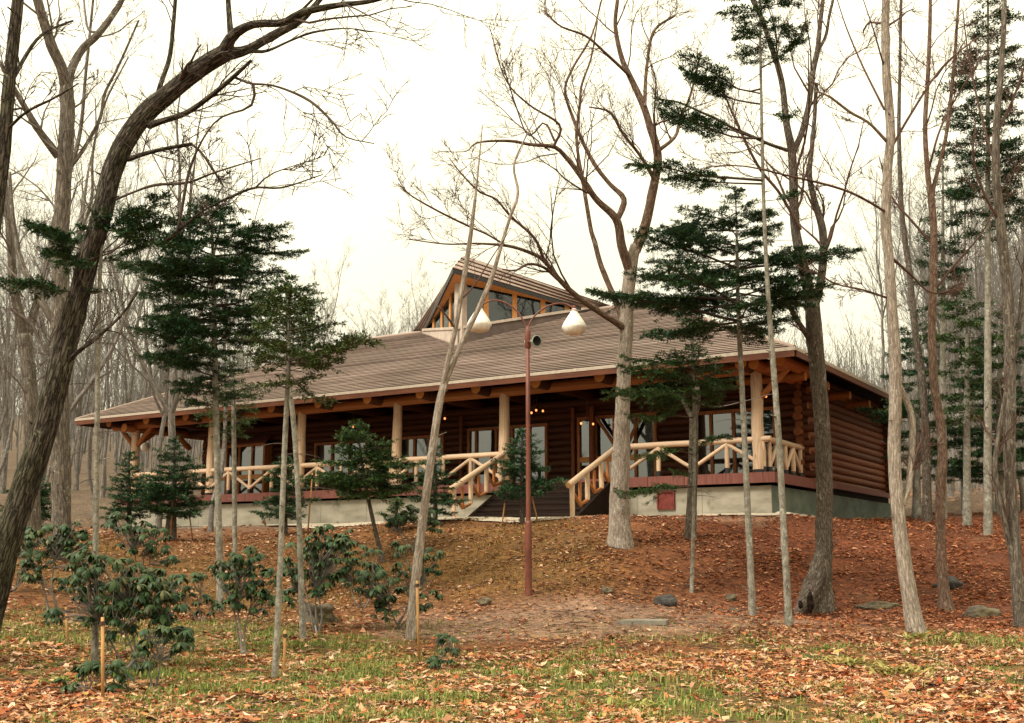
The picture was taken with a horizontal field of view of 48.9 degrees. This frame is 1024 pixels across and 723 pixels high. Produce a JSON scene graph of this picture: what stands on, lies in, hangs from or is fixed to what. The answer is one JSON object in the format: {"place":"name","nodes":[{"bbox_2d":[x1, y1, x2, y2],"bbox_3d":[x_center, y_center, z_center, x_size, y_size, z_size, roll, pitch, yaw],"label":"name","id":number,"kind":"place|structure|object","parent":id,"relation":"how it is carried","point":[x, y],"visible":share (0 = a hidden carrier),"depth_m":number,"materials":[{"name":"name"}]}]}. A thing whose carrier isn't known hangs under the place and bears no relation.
{"place":"outdoors","nodes":[
{"label":"outdoors","id":0,"kind":"place"},
{"bbox_2d":[163,513,779,527],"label":"gravel path","id":1,"kind":"structure","parent":0,"point":[499,519],"depth_m":28.63,"materials":[{"name":"grey gravel"}]},
{"bbox_2d":[0,415,1023,722],"bbox_3d":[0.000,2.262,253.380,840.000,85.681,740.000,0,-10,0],"label":"ground","id":2,"kind":"structure","parent":0,"point":[664,553],"depth_m":21.80,"materials":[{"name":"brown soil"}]},
{"bbox_2d":[0,255,39,430],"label":"bare tree","id":3,"kind":"object","parent":2,"relation":"on","point":[7,394],"visible":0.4,"depth_m":43.25,"materials":[{"name":"grey plant"}]},
{"bbox_2d":[0,178,46,493],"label":"bare tree","id":4,"kind":"object","parent":2,"relation":"on","point":[4,471],"visible":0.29,"depth_m":52.80,"materials":[{"name":"grey plant"}]},
{"bbox_2d":[0,168,50,474],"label":"bare tree","id":5,"kind":"object","parent":2,"relation":"on","point":[3,461],"visible":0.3,"depth_m":49.95,"materials":[{"name":"grey plant"}]},
{"bbox_2d":[0,474,51,520],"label":"young fir","id":6,"kind":"object","parent":2,"relation":"on","point":[45,492],"visible":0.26,"depth_m":28.22,"materials":[{"name":"green plant"}]},
{"bbox_2d":[0,194,75,389],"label":"bare tree","id":7,"kind":"object","parent":2,"relation":"on","point":[48,336],"visible":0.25,"depth_m":35.56,"materials":[{"name":"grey plant"}]},
{"bbox_2d":[0,205,96,496],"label":"bare tree","id":8,"kind":"object","parent":2,"relation":"on","point":[49,469],"visible":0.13,"depth_m":42.45,"materials":[{"name":"grey plant"}]},
{"bbox_2d":[0,0,99,232],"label":"bare tree","id":9,"kind":"object","parent":2,"relation":"on","point":[12,66],"visible":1,"depth_m":13.16,"materials":[{"name":"brown plant"}]},
{"bbox_2d":[17,521,91,609],"bbox_3d":[-7.329,3.386,18.266,1.489,1.550,0.872,0,-10,0],"label":"evergreen shrub","id":10,"kind":"object","parent":2,"relation":"on","point":[62,549],"visible":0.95,"depth_m":18.17,"materials":[{"name":"green plant"}]},
{"bbox_2d":[0,154,110,523],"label":"bare tree","id":11,"kind":"object","parent":2,"relation":"on","point":[40,357],"visible":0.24,"depth_m":45.07,"materials":[{"name":"grey plant"}]},
{"bbox_2d":[0,0,154,560],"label":"bare tree","id":12,"kind":"object","parent":2,"relation":"on","point":[62,152],"visible":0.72,"depth_m":25.00,"materials":[{"name":"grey plant"}]},
{"bbox_2d":[0,0,154,537],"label":"bare tree","id":13,"kind":"object","parent":2,"relation":"on","point":[26,352],"visible":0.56,"depth_m":27.48,"materials":[{"name":"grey plant"}]},
{"bbox_2d":[22,239,142,490],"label":"bare tree","id":14,"kind":"object","parent":2,"relation":"on","point":[77,462],"visible":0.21,"depth_m":56.28,"materials":[{"name":"grey plant"}]},
{"bbox_2d":[69,349,103,474],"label":"bare tree","id":15,"kind":"object","parent":2,"relation":"on","point":[74,418],"visible":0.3,"depth_m":62.13,"materials":[{"name":"grey plant"}]},
{"bbox_2d":[0,189,176,660],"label":"fir tree","id":16,"kind":"object","parent":2,"relation":"on","point":[134,230],"visible":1,"depth_m":14.21,"materials":[{"name":"green plant"}]},
{"bbox_2d":[4,42,174,419],"bbox_3d":[-12.898,-2.254,34.562,5.951,15.228,5.355,-5,-11,25],"label":"bare tree","id":17,"kind":"object","parent":2,"relation":"on","point":[73,405],"visible":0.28,"depth_m":34.31,"materials":[{"name":"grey plant"}]},
{"bbox_2d":[53,660,134,694],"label":"evergreen shrub","id":18,"kind":"object","parent":2,"relation":"on","point":[89,666],"visible":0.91,"depth_m":11.37,"materials":[{"name":"green plant"}]},
{"bbox_2d":[100,617,104,696],"bbox_3d":[-4.096,3.023,11.248,0.101,0.915,0.053,0,-10,0],"label":"wooden stake","id":19,"kind":"object","parent":2,"relation":"on","point":[102,622],"visible":0.89,"depth_m":11.24,"materials":[{"name":"orange wood"}]},
{"bbox_2d":[74,242,144,516],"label":"bare tree","id":20,"kind":"object","parent":2,"relation":"on","point":[89,446],"visible":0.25,"depth_m":48.42,"materials":[{"name":"grey plant"}]},
{"bbox_2d":[82,222,149,497],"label":"bare tree","id":21,"kind":"object","parent":2,"relation":"on","point":[103,483],"visible":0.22,"depth_m":54.20,"materials":[{"name":"grey plant"}]},
{"bbox_2d":[40,549,195,670],"bbox_3d":[-4.660,2.979,13.272,1.763,1.513,1.234,-7,-12,34],"label":"evergreen shrub","id":22,"kind":"object","parent":2,"relation":"on","point":[130,598],"visible":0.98,"depth_m":13.21,"materials":[{"name":"green plant"}]},
{"bbox_2d":[71,175,166,496],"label":"bare tree","id":23,"kind":"object","parent":2,"relation":"on","point":[128,393],"visible":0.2,"depth_m":53.28,"materials":[{"name":"grey plant"}]},
{"bbox_2d":[86,280,152,492],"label":"bare tree","id":24,"kind":"object","parent":2,"relation":"on","point":[102,433],"visible":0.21,"depth_m":55.85,"materials":[{"name":"grey plant"}]},
{"bbox_2d":[99,451,153,536],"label":"young fir","id":25,"kind":"object","parent":2,"relation":"on","point":[129,508],"visible":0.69,"depth_m":30.22,"materials":[{"name":"green plant"}]},
{"bbox_2d":[100,511,180,579],"bbox_3d":[-6.842,3.596,20.631,1.592,1.707,0.832,-1,-10,7],"label":"evergreen shrub","id":26,"kind":"object","parent":2,"relation":"on","point":[149,548],"visible":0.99,"depth_m":20.68,"materials":[{"name":"green plant"}]},
{"bbox_2d":[118,278,191,482],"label":"bare tree","id":27,"kind":"object","parent":2,"relation":"on","point":[146,390],"visible":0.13,"depth_m":48.41,"materials":[{"name":"grey plant"}]},
{"bbox_2d":[110,132,204,528],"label":"bare tree","id":28,"kind":"object","parent":2,"relation":"on","point":[158,522],"visible":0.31,"depth_m":35.26,"materials":[{"name":"grey plant"}]},
{"bbox_2d":[130,625,194,689],"bbox_3d":[-3.695,3.150,11.788,0.697,0.756,0.348,0,-10,0],"label":"evergreen shrub","id":29,"kind":"object","parent":2,"relation":"on","point":[142,646],"visible":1,"depth_m":11.82,"materials":[{"name":"green plant"}]},
{"bbox_2d":[71,10,259,536],"bbox_3d":[-9.613,-2.540,31.218,5.989,15.325,5.389,-4,-11,21],"label":"bare tree","id":30,"kind":"object","parent":2,"relation":"on","point":[170,407],"visible":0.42,"depth_m":31.18,"materials":[{"name":"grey plant"}]},
{"bbox_2d":[124,434,214,539],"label":"young fir","id":31,"kind":"object","parent":2,"relation":"on","point":[170,492],"visible":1,"depth_m":29.49,"materials":[{"name":"green plant"}]},
{"bbox_2d":[167,569,225,622],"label":"evergreen shrub","id":32,"kind":"object","parent":2,"relation":"on","point":[197,577],"visible":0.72,"depth_m":18.09,"materials":[{"name":"green plant"}]},
{"bbox_2d":[112,193,315,611],"bbox_3d":[-5.710,0.748,20.602,4.014,7.986,3.408,0,-10,0],"label":"fir tree","id":33,"kind":"object","parent":2,"relation":"on","point":[176,324],"visible":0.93,"depth_m":20.57,"materials":[{"name":"green plant"}]},
{"bbox_2d":[192,357,274,569],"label":"fir tree","id":34,"kind":"object","parent":2,"relation":"on","point":[233,420],"visible":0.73,"depth_m":25.04,"materials":[{"name":"green plant"}]},
{"bbox_2d":[170,123,304,531],"bbox_3d":[-8.132,-0.985,34.230,4.263,12.653,3.774,-2,-10,9],"label":"bare tree","id":35,"kind":"object","parent":2,"relation":"on","point":[211,515],"visible":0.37,"depth_m":34.60,"materials":[{"name":"grey plant"}]},
{"bbox_2d":[206,545,285,653],"bbox_3d":[-3.511,3.164,14.677,1.063,1.517,0.567,0,-10,0],"label":"evergreen shrub","id":36,"kind":"object","parent":2,"relation":"on","point":[236,587],"visible":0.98,"depth_m":14.67,"materials":[{"name":"green plant"}]},
{"bbox_2d":[0,0,527,629],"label":"oak tree","id":37,"kind":"object","parent":2,"relation":"on","point":[30,468],"visible":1,"depth_m":14.17,"materials":[{"name":"brown plant"}]},
{"bbox_2d":[248,453,321,536],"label":"young fir","id":38,"kind":"object","parent":2,"relation":"on","point":[271,500],"visible":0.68,"depth_m":29.28,"materials":[{"name":"green plant"}]},
{"bbox_2d":[245,271,347,641],"bbox_3d":[-3.165,1.428,16.430,1.668,5.692,1.228,0,-10,0],"label":"fir tree","id":39,"kind":"object","parent":2,"relation":"on","point":[301,594],"visible":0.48,"depth_m":16.57,"materials":[{"name":"green plant"}]},
{"bbox_2d":[231,282,386,676],"bbox_3d":[-2.425,1.422,12.848,1.671,4.811,1.580,5,-11,-25],"label":"fir tree","id":40,"kind":"object","parent":2,"relation":"on","point":[318,359],"visible":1,"depth_m":12.92,"materials":[{"name":"green plant"}]},
{"bbox_2d":[272,524,358,633],"bbox_3d":[-3.022,3.346,17.227,1.367,1.721,0.808,0,-10,0],"label":"evergreen shrub","id":41,"kind":"object","parent":2,"relation":"on","point":[317,575],"visible":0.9,"depth_m":17.13,"materials":[{"name":"green plant"}]},
{"bbox_2d":[305,603,337,623],"bbox_3d":[-3.103,4.136,18.153,0.590,0.464,0.474,3,-10,-17],"label":"rock","id":42,"kind":"object","parent":2,"relation":"on","point":[328,613],"visible":0.52,"depth_m":18.03,"materials":[{"name":"grey stone"}]},
{"bbox_2d":[293,236,358,350],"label":"bare tree","id":43,"kind":"object","parent":2,"relation":"on","point":[331,285],"visible":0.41,"depth_m":64.29,"materials":[{"name":"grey plant"}]},
{"bbox_2d":[323,545,383,607],"bbox_3d":[-2.790,3.774,19.629,1.048,1.284,0.749,0,-10,0],"label":"evergreen shrub","id":44,"kind":"object","parent":2,"relation":"on","point":[343,574],"visible":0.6,"depth_m":19.61,"materials":[{"name":"green plant"}]},
{"bbox_2d":[293,418,426,561],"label":"young fir","id":45,"kind":"object","parent":2,"relation":"on","point":[340,481],"visible":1,"depth_m":24.75,"materials":[{"name":"green plant"}]},
{"bbox_2d":[353,283,424,335],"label":"bare tree","id":46,"kind":"object","parent":2,"relation":"on","point":[380,297],"visible":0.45,"depth_m":62.42,"materials":[{"name":"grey plant"}]},
{"bbox_2d":[375,496,408,531],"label":"young fir","id":47,"kind":"object","parent":2,"relation":"on","point":[395,505],"visible":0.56,"depth_m":27.55,"materials":[{"name":"green plant"}]},
{"bbox_2d":[342,541,445,628],"bbox_3d":[-1.827,3.537,17.594,1.601,1.442,1.009,0,-10,0],"label":"evergreen shrub","id":48,"kind":"object","parent":2,"relation":"on","point":[382,600],"visible":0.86,"depth_m":17.60,"materials":[{"name":"green plant"}]},
{"bbox_2d":[367,285,427,336],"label":"bare tree","id":49,"kind":"object","parent":2,"relation":"on","point":[408,324],"visible":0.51,"depth_m":59.43,"materials":[{"name":"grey plant"}]},
{"bbox_2d":[385,504,442,552],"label":"evergreen shrub","id":50,"kind":"object","parent":2,"relation":"on","point":[399,519],"visible":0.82,"depth_m":25.17,"materials":[{"name":"green plant"}]},
{"bbox_2d":[407,444,470,519],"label":"young fir","id":51,"kind":"object","parent":2,"relation":"on","point":[445,500],"visible":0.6,"depth_m":28.12,"materials":[{"name":"green plant"}]},
{"bbox_2d":[424,633,461,668],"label":"evergreen shrub","id":52,"kind":"object","parent":2,"relation":"on","point":[433,660],"visible":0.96,"depth_m":13.54,"materials":[{"name":"green plant"}]},
{"bbox_2d":[405,70,574,639],"bbox_3d":[-0.053,-0.371,17.793,3.057,9.830,1.229,8,-12,-37],"label":"forked tree","id":53,"kind":"object","parent":2,"relation":"on","point":[411,621],"visible":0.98,"depth_m":17.16,"materials":[{"name":"grey plant"}]},
{"bbox_2d":[75,256,920,527],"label":"log house","id":54,"kind":"structure","parent":2,"relation":"on","point":[390,390],"depth_m":34.45,"materials":[{"name":"wood"}]},
{"bbox_2d":[220,435,273,493],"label":"window","id":55,"kind":"structure","parent":54,"relation":"in","point":[262,455],"depth_m":41.10,"materials":[{"name":"brown wood"}]},
{"bbox_2d":[313,441,367,476],"bbox_3d":[-5.942,3.435,39.192,2.400,1.300,0.160,-6,-12,32],"label":"window","id":56,"kind":"structure","parent":54,"relation":"in","point":[320,449],"depth_m":39.46,"materials":[{"name":"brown wood"}]},
{"bbox_2d":[402,434,445,475],"bbox_3d":[-3.001,3.118,37.372,1.850,1.300,0.160,-6,-12,32],"label":"window","id":57,"kind":"structure","parent":54,"relation":"in","point":[413,446],"depth_m":37.46,"materials":[{"name":"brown wood"}]},
{"bbox_2d":[577,412,657,478],"bbox_3d":[3.133,2.633,33.542,2.640,2.100,0.160,-6,-12,32],"label":"window","id":58,"kind":"structure","parent":54,"relation":"in","point":[643,434],"depth_m":33.68,"materials":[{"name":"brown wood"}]},
{"bbox_2d":[698,406,775,474],"bbox_3d":[6.279,2.342,31.585,2.430,2.000,0.160,-6,-12,32],"label":"window","id":59,"kind":"structure","parent":54,"relation":"in","point":[708,425],"depth_m":31.74,"materials":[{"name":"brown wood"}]},
{"bbox_2d":[0,597,1023,722],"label":"grass","id":60,"kind":"structure","parent":2,"relation":"on","point":[374,671],"depth_m":12.46,"materials":[{"name":"green plant"}]},
{"bbox_2d":[0,297,1023,476],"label":"forest","id":61,"kind":"object","parent":2,"relation":"on","point":[117,436],"visible":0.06,"depth_m":83.36,"materials":[{"name":"plant"}]},
{"bbox_2d":[0,511,1023,722],"bbox_3d":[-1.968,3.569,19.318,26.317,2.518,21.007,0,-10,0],"label":"fallen leaves","id":62,"kind":"object","parent":2,"relation":"on","point":[13,702],"depth_m":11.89,"materials":[{"name":"brown plant"}]},
{"bbox_2d":[467,299,586,595],"bbox_3d":[0.280,1.682,21.024,2.283,5.841,0.466,-1,-10,3],"label":"lamp post","id":63,"kind":"object","parent":2,"relation":"on","point":[574,324],"visible":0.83,"depth_m":21.19,"materials":[{"name":"brown metal"}]},
{"bbox_2d":[489,427,569,523],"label":"young fir","id":64,"kind":"object","parent":2,"relation":"on","point":[512,487],"visible":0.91,"depth_m":27.11,"materials":[{"name":"green plant"}]},
{"bbox_2d":[46,487,1023,543],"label":"fallen leaves","id":65,"kind":"object","parent":2,"relation":"on","point":[305,529],"visible":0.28,"depth_m":31.15,"materials":[{"name":"orange plant"}]},
{"bbox_2d":[383,0,726,548],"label":"arching tree","id":66,"kind":"object","parent":2,"relation":"on","point":[619,533],"visible":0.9,"depth_m":24.23,"materials":[{"name":"grey plant"}]},
{"bbox_2d":[607,697,671,709],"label":"bamboo grass","id":67,"kind":"structure","parent":2,"relation":"on","point":[637,704],"depth_m":10.60,"materials":[{"name":"yellow plant"}]},
{"bbox_2d":[618,619,668,624],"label":"flat slab","id":68,"kind":"structure","parent":2,"relation":"on","point":[646,621],"depth_m":17.92,"materials":[{"name":"beige stone"}]},
{"bbox_2d":[600,338,738,592],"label":"fir tree","id":69,"kind":"object","parent":2,"relation":"on","point":[661,393],"visible":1,"depth_m":21.91,"materials":[{"name":"green plant"}]},
{"bbox_2d":[622,0,812,627],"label":"fir tree","id":70,"kind":"object","parent":2,"relation":"on","point":[716,90],"visible":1,"depth_m":19.33,"materials":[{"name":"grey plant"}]},
{"bbox_2d":[681,385,770,539],"bbox_3d":[4.740,2.302,24.665,2.079,3.727,0.330,-3,-10,19],"label":"dead snag","id":71,"kind":"object","parent":2,"relation":"on","point":[687,532],"visible":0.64,"depth_m":24.87,"materials":[{"name":"wood"}]},
{"bbox_2d":[585,183,867,617],"bbox_3d":[3.856,0.678,20.050,5.188,8.109,4.140,0,-10,0],"label":"fir tree","id":72,"kind":"object","parent":2,"relation":"on","point":[684,236],"visible":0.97,"depth_m":20.12,"materials":[{"name":"green plant"}]},
{"bbox_2d":[637,0,893,614],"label":"burled tree","id":73,"kind":"object","parent":2,"relation":"on","point":[816,594],"visible":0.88,"depth_m":21.60,"materials":[{"name":"brown plant"}]},
{"bbox_2d":[674,0,978,634],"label":"leaning tree","id":74,"kind":"object","parent":2,"relation":"on","point":[912,612],"visible":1,"depth_m":17.77,"materials":[{"name":"grey plant"}]},
{"bbox_2d":[821,655,892,668],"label":"bamboo grass","id":75,"kind":"structure","parent":2,"relation":"on","point":[850,661],"depth_m":13.48,"materials":[{"name":"plant"}]},
{"bbox_2d":[854,601,901,608],"bbox_3d":[6.875,4.571,21.017,0.908,0.190,0.336,0,-10,0],"label":"rock","id":76,"kind":"object","parent":2,"relation":"on","point":[878,605],"visible":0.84,"depth_m":20.95,"materials":[{"name":"grey stone"}]},
{"bbox_2d":[830,132,941,489],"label":"bare tree","id":77,"kind":"object","parent":2,"relation":"on","point":[882,311],"visible":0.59,"depth_m":49.34,"materials":[{"name":"grey plant"}]},
{"bbox_2d":[857,662,935,677],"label":"bamboo grass","id":78,"kind":"structure","parent":2,"relation":"on","point":[909,668],"depth_m":12.67,"materials":[{"name":"yellow plant"}]},
{"bbox_2d":[847,186,952,437],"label":"bare tree","id":79,"kind":"object","parent":2,"relation":"on","point":[932,416],"visible":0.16,"depth_m":56.93,"materials":[{"name":"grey plant"}]},
{"bbox_2d":[853,308,952,517],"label":"fir tree","id":80,"kind":"object","parent":2,"relation":"on","point":[916,487],"visible":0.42,"depth_m":32.09,"materials":[{"name":"green plant"}]},
{"bbox_2d":[880,0,933,522],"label":"bare tree","id":81,"kind":"object","parent":2,"relation":"on","point":[927,515],"visible":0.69,"depth_m":30.57,"materials":[{"name":"grey plant"}]},
{"bbox_2d":[866,141,978,493],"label":"bare tree","id":82,"kind":"object","parent":2,"relation":"on","point":[934,470],"visible":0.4,"depth_m":49.27,"materials":[{"name":"grey plant"}]},
{"bbox_2d":[847,148,999,491],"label":"bare tree","id":83,"kind":"object","parent":2,"relation":"on","point":[938,319],"visible":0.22,"depth_m":47.58,"materials":[{"name":"grey plant"}]},
{"bbox_2d":[885,196,970,496],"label":"bare tree","id":84,"kind":"object","parent":2,"relation":"on","point":[950,490],"visible":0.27,"depth_m":42.14,"materials":[{"name":"grey plant"}]},
{"bbox_2d":[866,214,996,404],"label":"bare tree","id":85,"kind":"object","parent":2,"relation":"on","point":[928,390],"visible":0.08,"depth_m":49.92,"materials":[{"name":"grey plant"}]},
{"bbox_2d":[875,197,996,496],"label":"bare tree","id":86,"kind":"object","parent":2,"relation":"on","point":[960,375],"visible":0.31,"depth_m":41.54,"materials":[{"name":"grey plant"}]},
{"bbox_2d":[855,0,1023,611],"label":"forked tree","id":87,"kind":"object","parent":2,"relation":"on","point":[945,602],"visible":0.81,"depth_m":21.50,"materials":[{"name":"brown plant"}]},
{"bbox_2d":[904,151,975,519],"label":"fir tree","id":88,"kind":"object","parent":2,"relation":"on","point":[942,242],"visible":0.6,"depth_m":31.81,"materials":[{"name":"green plant"}]},
{"bbox_2d":[866,161,1018,398],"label":"bare tree","id":89,"kind":"object","parent":2,"relation":"on","point":[950,390],"visible":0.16,"depth_m":53.80,"materials":[{"name":"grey plant"}]},
{"bbox_2d":[896,127,1023,511],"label":"bare tree","id":90,"kind":"object","parent":2,"relation":"on","point":[976,333],"visible":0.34,"depth_m":37.02,"materials":[{"name":"grey plant"}]},
{"bbox_2d":[899,153,1022,493],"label":"bare tree","id":91,"kind":"object","parent":2,"relation":"on","point":[957,390],"visible":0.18,"depth_m":45.12,"materials":[{"name":"grey plant"}]},
{"bbox_2d":[920,389,1003,513],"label":"fir tree","id":92,"kind":"object","parent":2,"relation":"on","point":[955,461],"visible":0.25,"depth_m":34.95,"materials":[{"name":"green plant"}]},
{"bbox_2d":[916,286,1015,526],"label":"fir tree","id":93,"kind":"object","parent":2,"relation":"on","point":[968,394],"visible":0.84,"depth_m":29.21,"materials":[{"name":"green plant"}]},
{"bbox_2d":[911,94,1023,282],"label":"bare tree","id":94,"kind":"object","parent":2,"relation":"on","point":[1022,245],"visible":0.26,"depth_m":36.40,"materials":[{"name":"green plant"}]},
{"bbox_2d":[926,0,1023,627],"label":"bowed tree","id":95,"kind":"object","parent":2,"relation":"on","point":[1010,516],"visible":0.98,"depth_m":19.82,"materials":[{"name":"grey plant"}]},
{"bbox_2d":[933,310,1023,513],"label":"fir tree","id":96,"kind":"object","parent":2,"relation":"on","point":[976,471],"visible":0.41,"depth_m":32.98,"materials":[{"name":"green plant"}]},
{"bbox_2d":[934,0,1023,536],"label":"fir tree","id":97,"kind":"object","parent":2,"relation":"on","point":[966,193],"visible":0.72,"depth_m":28.09,"materials":[{"name":"green plant"}]},
{"bbox_2d":[961,605,1001,617],"bbox_3d":[8.347,4.489,20.034,0.721,0.300,0.351,0,-10,0],"label":"rock","id":98,"kind":"object","parent":2,"relation":"on","point":[975,611],"visible":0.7,"depth_m":19.91,"materials":[{"name":"grey stone"}]},
{"bbox_2d":[940,152,1023,505],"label":"bare tree","id":99,"kind":"object","parent":2,"relation":"on","point":[981,278],"visible":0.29,"depth_m":35.41,"materials":[{"name":"grey plant"}]},
{"bbox_2d":[963,152,1023,406],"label":"bare tree","id":100,"kind":"object","parent":2,"relation":"on","point":[1019,382],"visible":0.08,"depth_m":43.69,"materials":[{"name":"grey plant"}]},
{"bbox_2d":[964,188,1023,510],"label":"bare tree","id":101,"kind":"object","parent":2,"relation":"on","point":[1021,486],"visible":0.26,"depth_m":35.81,"materials":[{"name":"grey plant"}]},
{"bbox_2d":[979,164,1023,395],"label":"bare tree","id":102,"kind":"object","parent":2,"relation":"on","point":[997,278],"visible":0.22,"depth_m":39.40,"materials":[{"name":"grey plant"}]},
{"bbox_2d":[0,0,1023,415],"label":"sky","id":103,"kind":"structure","parent":0,"point":[438,103],"materials":[{"name":"white"}]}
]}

